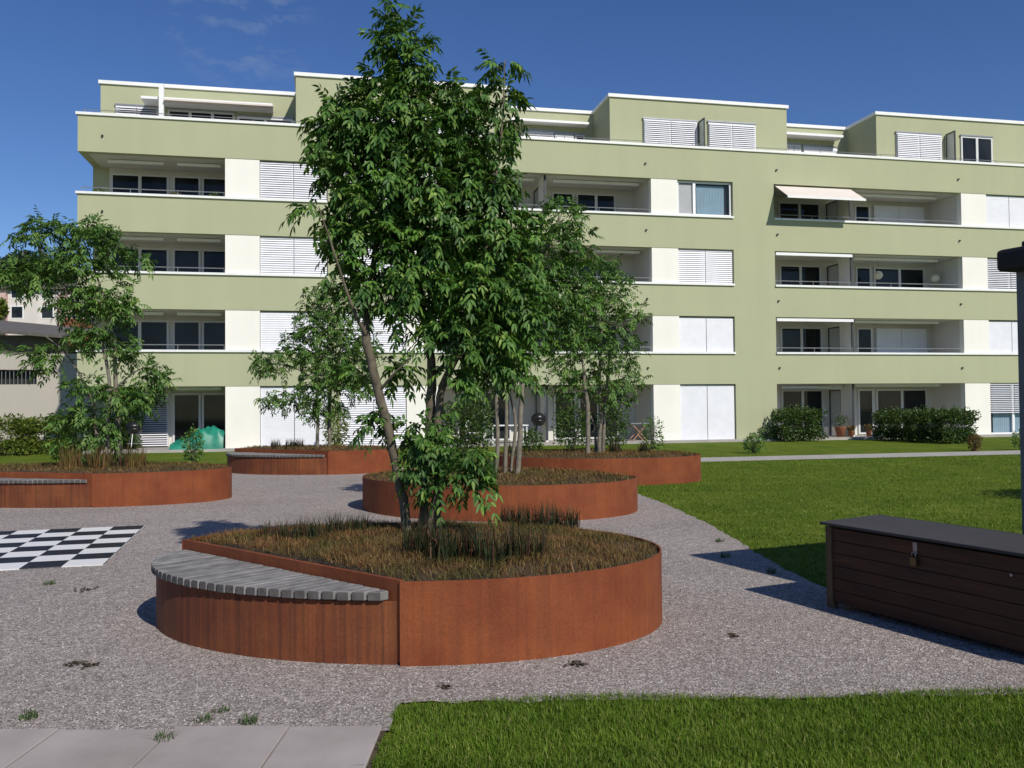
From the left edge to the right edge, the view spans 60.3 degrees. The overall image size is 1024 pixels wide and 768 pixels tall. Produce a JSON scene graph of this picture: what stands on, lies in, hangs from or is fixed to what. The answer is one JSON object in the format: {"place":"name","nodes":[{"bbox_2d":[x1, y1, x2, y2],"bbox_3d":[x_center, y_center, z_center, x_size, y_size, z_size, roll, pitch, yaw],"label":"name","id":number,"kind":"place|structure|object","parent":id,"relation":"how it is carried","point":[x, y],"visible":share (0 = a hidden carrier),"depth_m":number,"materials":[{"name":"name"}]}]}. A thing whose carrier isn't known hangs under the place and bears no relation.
{"place":"outdoors","nodes":[
{"label":"outdoors","id":0,"kind":"place"},
{"bbox_2d":[0,725,381,767],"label":"paving","id":1,"kind":"structure","parent":0,"point":[257,746],"depth_m":4.13,"materials":[{"name":"concrete"}]},
{"bbox_2d":[263,731,384,767],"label":"paving bed","id":2,"kind":"object","parent":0,"point":[375,750],"visible":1,"depth_m":4.11,"materials":[{"name":"concrete"}]},
{"bbox_2d":[0,468,1023,730],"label":"gravel ground","id":3,"kind":"structure","parent":0,"point":[288,500],"depth_m":5.85,"materials":[{"name":"gravel"}]},
{"bbox_2d":[0,525,143,570],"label":"chessboard","id":4,"kind":"object","parent":3,"relation":"on","point":[52,548],"visible":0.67,"depth_m":10.24},
{"bbox_2d":[0,463,231,507],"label":"planter","id":5,"kind":"object","parent":3,"relation":"on","point":[42,489],"visible":0.83,"depth_m":14.54,"materials":[{"name":"metal"}]},
{"bbox_2d":[59,442,85,468],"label":"sedge clump","id":6,"kind":"object","parent":5,"relation":"in","point":[65,461],"visible":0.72,"depth_m":15.48,"materials":[{"name":"brown plant"}]},
{"bbox_2d":[0,204,181,462],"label":"ash tree","id":7,"kind":"object","parent":5,"relation":"in","point":[58,265],"visible":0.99,"depth_m":15.81,"materials":[{"name":"green plant"}]},
{"bbox_2d":[86,442,113,469],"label":"sedge clump","id":8,"kind":"object","parent":5,"relation":"in","point":[100,463],"visible":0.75,"depth_m":15.35,"materials":[{"name":"brown plant"}]},
{"bbox_2d":[0,460,230,473],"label":"ground cover","id":9,"kind":"object","parent":5,"relation":"on","point":[56,464],"visible":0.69,"depth_m":15.40,"materials":[{"name":"brown plant"}]},
{"bbox_2d":[102,444,130,467],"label":"sedge clump","id":10,"kind":"object","parent":5,"relation":"in","point":[121,462],"visible":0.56,"depth_m":15.50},
{"bbox_2d":[121,446,152,467],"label":"sedge clump","id":11,"kind":"object","parent":5,"relation":"in","point":[140,456],"visible":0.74,"depth_m":15.60,"materials":[{"name":"brown plant"}]},
{"bbox_2d":[226,446,391,474],"bbox_3d":[-5.102,1.915,22.261,4.273,0.652,2.739,-1,-1,0],"label":"planter","id":12,"kind":"object","parent":3,"relation":"on","point":[263,461],"visible":0.82,"depth_m":21.12,"materials":[{"name":"metal"}]},
{"bbox_2d":[237,443,385,450],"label":"ground cover","id":13,"kind":"object","parent":12,"relation":"on","point":[332,447],"visible":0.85,"depth_m":22.00,"materials":[{"name":"brown plant"}]},
{"bbox_2d":[247,278,385,446],"bbox_3d":[-4.979,-0.484,22.274,3.608,4.394,2.084,-1,-1,0],"label":"ash tree","id":14,"kind":"object","parent":12,"relation":"in","point":[305,357],"visible":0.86,"depth_m":22.13,"materials":[{"name":"green plant"}]},
{"bbox_2d":[151,522,661,666],"bbox_3d":[-0.816,1.519,6.825,3.885,0.612,2.780,-1,-1,0],"label":"planter","id":15,"kind":"object","parent":3,"relation":"on","point":[236,599],"visible":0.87,"depth_m":5.63,"materials":[{"name":"metal"}]},
{"bbox_2d":[252,519,287,539],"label":"sedge clump","id":16,"kind":"object","parent":15,"relation":"on","point":[267,529],"visible":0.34,"depth_m":7.18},
{"bbox_2d":[271,517,316,540],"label":"sedge clump","id":17,"kind":"object","parent":15,"relation":"on","point":[287,533],"visible":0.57,"depth_m":7.08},
{"bbox_2d":[296,515,328,540],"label":"sedge clump","id":18,"kind":"object","parent":15,"relation":"on","point":[310,530],"visible":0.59,"depth_m":7.16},
{"bbox_2d":[318,511,352,534],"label":"sedge clump","id":19,"kind":"object","parent":15,"relation":"on","point":[337,526],"visible":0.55,"depth_m":7.38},
{"bbox_2d":[341,512,372,532],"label":"sedge clump","id":20,"kind":"object","parent":15,"relation":"on","point":[356,523],"visible":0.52,"depth_m":7.51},
{"bbox_2d":[396,510,439,559],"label":"sedge clump","id":21,"kind":"object","parent":15,"relation":"on","point":[418,544],"visible":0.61,"depth_m":6.25,"materials":[{"name":"plant"}]},
{"bbox_2d":[190,518,657,580],"bbox_3d":[-0.651,1.227,7.087,3.776,0.132,2.654,-2,-2,38],"label":"ground cover","id":22,"kind":"object","parent":15,"relation":"on","point":[359,535],"visible":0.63,"depth_m":6.50,"materials":[{"name":"brown plant"}]},
{"bbox_2d":[278,0,572,532],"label":"ash tree","id":23,"kind":"object","parent":15,"relation":"in","point":[463,176],"visible":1,"depth_m":7.35,"materials":[{"name":"green plant"}]},
{"bbox_2d":[417,512,459,564],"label":"sedge clump","id":24,"kind":"object","parent":15,"relation":"on","point":[440,541],"visible":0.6,"depth_m":6.03,"materials":[{"name":"plant"}]},
{"bbox_2d":[436,515,487,561],"bbox_3d":[-0.319,1.079,6.167,0.384,0.411,0.394,-2,-2,41],"label":"sedge clump","id":25,"kind":"object","parent":15,"relation":"on","point":[464,551],"visible":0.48,"depth_m":6.08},
{"bbox_2d":[461,518,509,566],"bbox_3d":[-0.159,1.081,5.974,0.431,0.394,0.367,1,-2,-40],"label":"sedge clump","id":26,"kind":"object","parent":15,"relation":"on","point":[483,548],"visible":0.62,"depth_m":5.95,"materials":[{"name":"plant"}]},
{"bbox_2d":[492,504,522,524],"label":"sedge clump","id":27,"kind":"object","parent":15,"relation":"on","point":[505,517],"visible":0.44,"depth_m":8.03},
{"bbox_2d":[500,519,538,562],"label":"sedge clump","id":28,"kind":"object","parent":15,"relation":"on","point":[512,548],"visible":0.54,"depth_m":6.07,"materials":[{"name":"plant"}]},
{"bbox_2d":[511,500,541,527],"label":"sedge clump","id":29,"kind":"object","parent":15,"relation":"in","point":[527,519],"visible":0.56,"depth_m":7.85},
{"bbox_2d":[508,528,551,558],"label":"sedge clump","id":30,"kind":"object","parent":15,"relation":"on","point":[542,544],"visible":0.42,"depth_m":6.19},
{"bbox_2d":[533,498,561,526],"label":"sedge clump","id":31,"kind":"object","parent":15,"relation":"in","point":[544,519],"visible":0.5,"depth_m":7.84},
{"bbox_2d":[549,502,579,528],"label":"sedge clump","id":32,"kind":"object","parent":15,"relation":"on","point":[572,521],"visible":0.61,"depth_m":7.83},
{"bbox_2d":[362,469,637,521],"bbox_3d":[-0.235,1.697,13.912,4.312,0.592,3.596,-1,-1,0],"label":"planter","id":33,"kind":"object","parent":3,"relation":"on","point":[598,500],"visible":0.45,"depth_m":12.35,"materials":[{"name":"metal"}]},
{"bbox_2d":[366,466,632,485],"bbox_3d":[-0.412,1.408,13.756,3.347,0.131,4.280,1,-2,-43],"label":"ground cover","id":34,"kind":"object","parent":33,"relation":"in","point":[574,472],"visible":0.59,"depth_m":13.29,"materials":[{"name":"brown plant"}]},
{"bbox_2d":[439,195,614,473],"bbox_3d":[0.219,-0.768,14.011,2.878,4.590,1.601,-1,-1,0],"label":"ash tree","id":35,"kind":"object","parent":33,"relation":"in","point":[554,282],"visible":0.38,"depth_m":13.93,"materials":[{"name":"green plant"}]},
{"bbox_2d":[820,514,1023,651],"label":"storage chest","id":36,"kind":"object","parent":3,"relation":"on","point":[965,581],"visible":1,"depth_m":6.11,"materials":[{"name":"brown wood"}]},
{"bbox_2d":[0,437,1023,767],"bbox_3d":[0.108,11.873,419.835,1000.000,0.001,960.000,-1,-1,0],"label":"lawn","id":37,"kind":"structure","parent":0,"point":[822,447],"depth_m":15.40,"materials":[{"name":"plant"}]},
{"bbox_2d":[0,297,9,334],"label":"tree","id":38,"kind":"object","parent":37,"relation":"on","point":[4,311],"visible":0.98,"depth_m":60.03,"materials":[{"name":"green plant"}]},
{"bbox_2d":[0,413,40,455],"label":"hedge bush","id":39,"kind":"object","parent":37,"relation":"on","point":[6,445],"visible":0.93,"depth_m":31.14,"materials":[{"name":"green plant"}]},
{"bbox_2d":[0,249,49,282],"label":"tree","id":40,"kind":"object","parent":37,"relation":"on","point":[18,255],"visible":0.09,"depth_m":119.09,"materials":[{"name":"green plant"}]},
{"bbox_2d":[12,414,72,454],"bbox_3d":[-17.099,1.860,32.217,2.104,1.588,1.743,0,-1,-12],"label":"hedge bush","id":41,"kind":"object","parent":37,"relation":"on","point":[38,429],"visible":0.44,"depth_m":31.79,"materials":[{"name":"green plant"}]},
{"bbox_2d":[0,320,91,440],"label":"concrete garage","id":42,"kind":"structure","parent":37,"relation":"on","point":[19,394],"depth_m":46.13,"materials":[{"name":"concrete"}]},
{"bbox_2d":[0,283,92,334],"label":"apartment block","id":43,"kind":"structure","parent":37,"relation":"on","point":[28,314],"depth_m":96.31,"materials":[{"name":"paint"}]},
{"bbox_2d":[53,415,112,452],"bbox_3d":[-16.117,1.900,33.024,2.210,1.544,1.792,0,-1,-12],"label":"hedge bush","id":44,"kind":"object","parent":37,"relation":"on","point":[80,439],"visible":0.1,"depth_m":32.62,"materials":[{"name":"green plant"}]},
{"bbox_2d":[92,413,143,448],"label":"hedge bush","id":45,"kind":"object","parent":37,"relation":"on","point":[125,439],"visible":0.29,"depth_m":33.61,"materials":[{"name":"green plant"}]},
{"bbox_2d":[180,423,204,462],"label":"shrub","id":46,"kind":"object","parent":37,"relation":"on","point":[192,454],"visible":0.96,"depth_m":25.55,"materials":[{"name":"green plant"}]},
{"bbox_2d":[320,397,350,444],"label":"shrub","id":47,"kind":"object","parent":37,"relation":"on","point":[341,435],"visible":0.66,"depth_m":32.25,"materials":[{"name":"green plant"}]},
{"bbox_2d":[441,393,495,454],"bbox_3d":[-1.524,1.306,28.753,2.094,2.247,1.799,0,-2,-33],"label":"shrub","id":48,"kind":"object","parent":37,"relation":"on","point":[475,423],"visible":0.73,"depth_m":28.53,"materials":[{"name":"green plant"}]},
{"bbox_2d":[522,427,543,450],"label":"shrub","id":49,"kind":"object","parent":37,"relation":"on","point":[531,435],"visible":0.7,"depth_m":26.42,"materials":[{"name":"green plant"}]},
{"bbox_2d":[75,72,1023,453],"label":"apartment building","id":50,"kind":"structure","parent":37,"relation":"on","point":[757,246],"depth_m":37.52,"materials":[{"name":"paint"}]},
{"bbox_2d":[125,421,142,449],"bbox_3d":[-14.004,1.909,32.664,0.607,1.064,0.629,0,-1,-12],"label":"kettle grill","id":51,"kind":"object","parent":50,"relation":"on","point":[133,428],"visible":0.91,"depth_m":32.50,"materials":[{"name":"black metal"}]},
{"bbox_2d":[115,105,158,115],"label":"window","id":52,"kind":"structure","parent":50,"relation":"in","point":[136,108],"depth_m":35.51,"materials":[{"name":"white metal"}]},
{"bbox_2d":[110,247,168,271],"bbox_3d":[-14.647,-4.224,34.713,2.150,2.290,0.090,0,-1,-12],"label":"window","id":53,"kind":"structure","parent":50,"relation":"in","point":[161,255],"depth_m":34.84,"materials":[{"name":"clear glass"}]},
{"bbox_2d":[111,320,168,349],"bbox_3d":[-14.621,-1.340,34.643,2.150,2.340,0.090,0,-1,-12],"label":"window","id":54,"kind":"structure","parent":50,"relation":"in","point":[149,331],"depth_m":34.74,"materials":[{"name":"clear glass"}]},
{"bbox_2d":[111,173,168,193],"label":"window","id":55,"kind":"structure","parent":50,"relation":"in","point":[118,180],"depth_m":34.78,"materials":[{"name":"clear glass"}]},
{"bbox_2d":[113,393,168,446],"bbox_3d":[-14.596,1.414,34.576,2.150,2.090,0.090,0,-1,-12],"label":"window","id":56,"kind":"structure","parent":50,"relation":"in","point":[130,393],"depth_m":34.70,"materials":[{"name":"white metal"}]},
{"bbox_2d":[173,393,200,441],"bbox_3d":[-12.885,1.407,34.935,1.050,2.090,0.080,0,-1,-12],"label":"window","id":57,"kind":"structure","parent":50,"relation":"in","point":[186,406],"depth_m":34.92,"materials":[{"name":"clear glass"}]},
{"bbox_2d":[173,320,200,349],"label":"window","id":58,"kind":"structure","parent":50,"relation":"in","point":[184,332],"depth_m":35.01,"materials":[{"name":"black glass"}]},
{"bbox_2d":[173,248,200,271],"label":"window","id":59,"kind":"structure","parent":50,"relation":"in","point":[181,257],"depth_m":35.09,"materials":[{"name":"black glass"}]},
{"bbox_2d":[173,175,200,195],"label":"window","id":60,"kind":"structure","parent":50,"relation":"in","point":[183,183],"depth_m":35.16,"materials":[{"name":"black glass"}]},
{"bbox_2d":[169,425,224,449],"bbox_3d":[-11.769,1.987,33.050,1.900,0.878,0.900,0,-1,-12],"label":"tarpaulin","id":61,"kind":"object","parent":50,"relation":"on","point":[213,436],"visible":0.76,"depth_m":32.78,"materials":[{"name":"plastic"}]},
{"bbox_2d":[168,109,234,119],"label":"window","id":62,"kind":"structure","parent":50,"relation":"in","point":[183,113],"depth_m":36.02,"materials":[{"name":"black glass"}]},
{"bbox_2d":[202,393,224,430],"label":"window","id":63,"kind":"structure","parent":50,"relation":"in","point":[213,404],"depth_m":35.15,"materials":[{"name":"black glass"}]},
{"bbox_2d":[202,321,224,349],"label":"window","id":64,"kind":"structure","parent":50,"relation":"in","point":[213,332],"depth_m":35.22,"materials":[{"name":"black glass"}]},
{"bbox_2d":[202,249,224,272],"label":"window","id":65,"kind":"structure","parent":50,"relation":"in","point":[211,258],"depth_m":35.29,"materials":[{"name":"black glass"}]},
{"bbox_2d":[202,177,224,195],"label":"window","id":66,"kind":"structure","parent":50,"relation":"in","point":[217,184],"depth_m":35.36,"materials":[{"name":"black glass"}]},
{"bbox_2d":[237,116,292,122],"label":"window","id":67,"kind":"structure","parent":50,"relation":"in","point":[270,119],"depth_m":36.52,"materials":[{"name":"glass"}]},
{"bbox_2d":[260,162,326,198],"bbox_3d":[-8.444,-7.819,34.155,2.500,1.464,0.090,0,-1,-12],"label":"window","id":68,"kind":"structure","parent":50,"relation":"in","point":[293,169],"depth_m":34.09,"materials":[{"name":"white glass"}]},
{"bbox_2d":[457,391,510,440],"bbox_3d":[-1.171,1.361,37.425,2.300,2.090,0.090,0,-1,-12],"label":"window","id":69,"kind":"structure","parent":50,"relation":"in","point":[501,404],"depth_m":37.55,"materials":[{"name":"black glass"}]},
{"bbox_2d":[531,412,545,441],"bbox_3d":[1.085,1.772,35.983,0.607,1.222,0.630,0,-1,-12],"label":"kettle grill","id":70,"kind":"object","parent":50,"relation":"on","point":[538,419],"visible":0.91,"depth_m":35.80,"materials":[{"name":"black metal"}]},
{"bbox_2d":[551,192,573,208],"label":"window","id":71,"kind":"structure","parent":50,"relation":"in","point":[553,194],"depth_m":38.40,"materials":[{"name":"black glass"}]},
{"bbox_2d":[553,391,576,438],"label":"window","id":72,"kind":"structure","parent":50,"relation":"in","point":[562,405],"depth_m":38.15,"materials":[{"name":"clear glass"}]},
{"bbox_2d":[576,193,615,211],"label":"window","id":73,"kind":"structure","parent":50,"relation":"in","point":[590,199],"depth_m":38.70,"materials":[{"name":"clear glass"}]},
{"bbox_2d":[578,391,618,438],"bbox_3d":[3.769,1.341,38.478,1.800,2.090,0.090,0,-1,-12],"label":"window","id":74,"kind":"structure","parent":50,"relation":"in","point":[593,409],"depth_m":38.42,"materials":[{"name":"black glass"}]},
{"bbox_2d":[643,119,696,145],"bbox_3d":[6.788,-10.130,37.797,2.436,2.336,0.090,0,-1,-12],"label":"window blind","id":75,"kind":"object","parent":50,"relation":"in","point":[644,132],"depth_m":37.82,"materials":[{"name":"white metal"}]},
{"bbox_2d":[677,181,730,215],"bbox_3d":[8.180,-7.885,37.661,2.480,1.464,0.160,0,-1,-12],"label":"window","id":76,"kind":"structure","parent":50,"relation":"in","point":[708,200],"depth_m":37.70,"materials":[{"name":"white paint"}]},
{"bbox_2d":[708,122,754,148],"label":"window","id":77,"kind":"structure","parent":50,"relation":"in","point":[709,138],"depth_m":38.37,"materials":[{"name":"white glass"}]},
{"bbox_2d":[778,201,819,218],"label":"window","id":78,"kind":"structure","parent":50,"relation":"in","point":[789,208],"depth_m":40.71,"materials":[{"name":"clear glass"}]},
{"bbox_2d":[779,265,820,284],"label":"window","id":79,"kind":"structure","parent":50,"relation":"in","point":[787,273],"depth_m":40.64,"materials":[{"name":"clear glass"}]},
{"bbox_2d":[780,327,822,351],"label":"window","id":80,"kind":"structure","parent":50,"relation":"in","point":[794,339],"depth_m":40.57,"materials":[{"name":"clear glass"}]},
{"bbox_2d":[781,389,823,434],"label":"window","id":81,"kind":"structure","parent":50,"relation":"in","point":[812,399],"depth_m":40.54,"materials":[{"name":"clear glass"}]},
{"bbox_2d":[832,413,848,436],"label":"potted plant","id":82,"kind":"object","parent":50,"relation":"on","point":[840,430],"visible":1,"depth_m":38.82,"materials":[{"name":"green plant"}]},
{"bbox_2d":[854,205,869,220],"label":"window","id":83,"kind":"structure","parent":50,"relation":"in","point":[863,211],"depth_m":41.42,"materials":[{"name":"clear glass"}]},
{"bbox_2d":[855,267,871,286],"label":"window","id":84,"kind":"structure","parent":50,"relation":"in","point":[862,274],"depth_m":41.35,"materials":[{"name":"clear glass"}]},
{"bbox_2d":[856,328,872,351],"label":"window","id":85,"kind":"structure","parent":50,"relation":"in","point":[864,338],"depth_m":41.27,"materials":[{"name":"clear glass"}]},
{"bbox_2d":[857,389,873,433],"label":"door","id":86,"kind":"structure","parent":50,"relation":"in","point":[865,397],"depth_m":41.19,"materials":[{"name":"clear glass"}]},
{"bbox_2d":[873,267,924,287],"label":"window","id":87,"kind":"structure","parent":50,"relation":"in","point":[916,276],"depth_m":41.74,"materials":[{"name":"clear glass"}]},
{"bbox_2d":[875,389,926,428],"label":"window","id":88,"kind":"structure","parent":50,"relation":"in","point":[907,399],"depth_m":41.57,"materials":[{"name":"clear glass"}]},
{"bbox_2d":[895,133,941,158],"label":"window","id":89,"kind":"structure","parent":50,"relation":"in","point":[896,134],"depth_m":40.29,"materials":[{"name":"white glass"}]},
{"bbox_2d":[960,136,992,162],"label":"window","id":90,"kind":"structure","parent":50,"relation":"in","point":[979,149],"depth_m":40.94,"materials":[{"name":"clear glass"}]},
{"bbox_2d":[987,260,1016,288],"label":"window","id":91,"kind":"structure","parent":50,"relation":"in","point":[1010,273],"depth_m":40.66,"materials":[{"name":"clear glass"}]},
{"bbox_2d":[990,383,1019,433],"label":"window","id":92,"kind":"structure","parent":50,"relation":"in","point":[1003,423],"depth_m":40.53,"materials":[{"name":"white paint"}]},
{"bbox_2d":[551,399,592,449],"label":"shrub","id":93,"kind":"object","parent":37,"relation":"on","point":[574,437],"visible":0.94,"depth_m":30.69,"materials":[{"name":"green plant"}]},
{"bbox_2d":[489,450,700,484],"bbox_3d":[1.766,1.793,19.212,4.531,0.622,3.334,-1,-1,0],"label":"planter","id":94,"kind":"object","parent":37,"relation":"on","point":[677,469],"visible":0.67,"depth_m":17.73,"materials":[{"name":"metal"}]},
{"bbox_2d":[537,253,653,453],"bbox_3d":[1.775,-0.641,19.194,2.682,4.514,1.630,-1,-1,0],"label":"ash tree","id":95,"kind":"object","parent":94,"relation":"in","point":[596,378],"visible":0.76,"depth_m":19.07,"materials":[{"name":"green plant"}]},
{"bbox_2d":[494,447,698,457],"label":"ground cover","id":96,"kind":"object","parent":94,"relation":"in","point":[607,452],"visible":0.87,"depth_m":18.65,"materials":[{"name":"brown plant"}]},
{"bbox_2d":[592,400,630,446],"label":"shrub","id":97,"kind":"object","parent":37,"relation":"on","point":[610,437],"visible":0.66,"depth_m":31.40,"materials":[{"name":"green plant"}]},
{"bbox_2d":[640,414,665,450],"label":"shrub","id":98,"kind":"object","parent":37,"relation":"on","point":[653,442],"visible":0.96,"depth_m":30.26,"materials":[{"name":"green plant"}]},
{"bbox_2d":[743,432,766,453],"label":"shrub","id":99,"kind":"object","parent":37,"relation":"on","point":[753,448],"visible":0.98,"depth_m":28.38,"materials":[{"name":"green plant"}]},
{"bbox_2d":[769,403,828,441],"bbox_3d":[12.021,1.654,37.251,2.289,1.694,1.936,0,-1,-12],"label":"shrub","id":100,"kind":"object","parent":37,"relation":"on","point":[809,417],"visible":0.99,"depth_m":36.81,"materials":[{"name":"green plant"}]},
{"bbox_2d":[637,454,1021,588],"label":"lawn grass","id":101,"kind":"structure","parent":37,"relation":"on","point":[863,494],"depth_m":15.51,"materials":[{"name":"plant"}]},
{"bbox_2d":[870,406,912,440],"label":"shrub","id":102,"kind":"object","parent":37,"relation":"on","point":[892,432],"visible":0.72,"depth_m":36.77,"materials":[{"name":"green plant"}]},
{"bbox_2d":[900,404,948,442],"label":"shrub","id":103,"kind":"object","parent":37,"relation":"on","point":[917,433],"visible":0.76,"depth_m":35.19,"materials":[{"name":"green plant"}]},
{"bbox_2d":[928,404,983,443],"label":"shrub","id":104,"kind":"object","parent":37,"relation":"on","point":[953,434],"visible":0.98,"depth_m":33.72,"materials":[{"name":"green plant"}]},
{"bbox_2d":[967,434,982,450],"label":"shrub","id":105,"kind":"object","parent":37,"relation":"on","point":[971,443],"visible":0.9,"depth_m":28.46,"materials":[{"name":"brown plant"}]},
{"bbox_2d":[997,241,1023,533],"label":"garden shelter","id":106,"kind":"object","parent":37,"relation":"on","point":[1010,260],"visible":1,"depth_m":6.63,"materials":[{"name":"metal"}]},
{"bbox_2d":[0,0,1023,268],"label":"sky","id":107,"kind":"structure","parent":0,"point":[839,63],"materials":[{"name":"blue"}]},
{"bbox_2d":[352,684,1023,767],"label":"lawn grass","id":108,"kind":"structure","parent":0,"point":[708,712],"depth_m":4.28,"materials":[{"name":"plant"}]},
{"bbox_2d":[701,450,1019,461],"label":"garden path","id":109,"kind":"structure","parent":0,"point":[756,458],"depth_m":26.39,"materials":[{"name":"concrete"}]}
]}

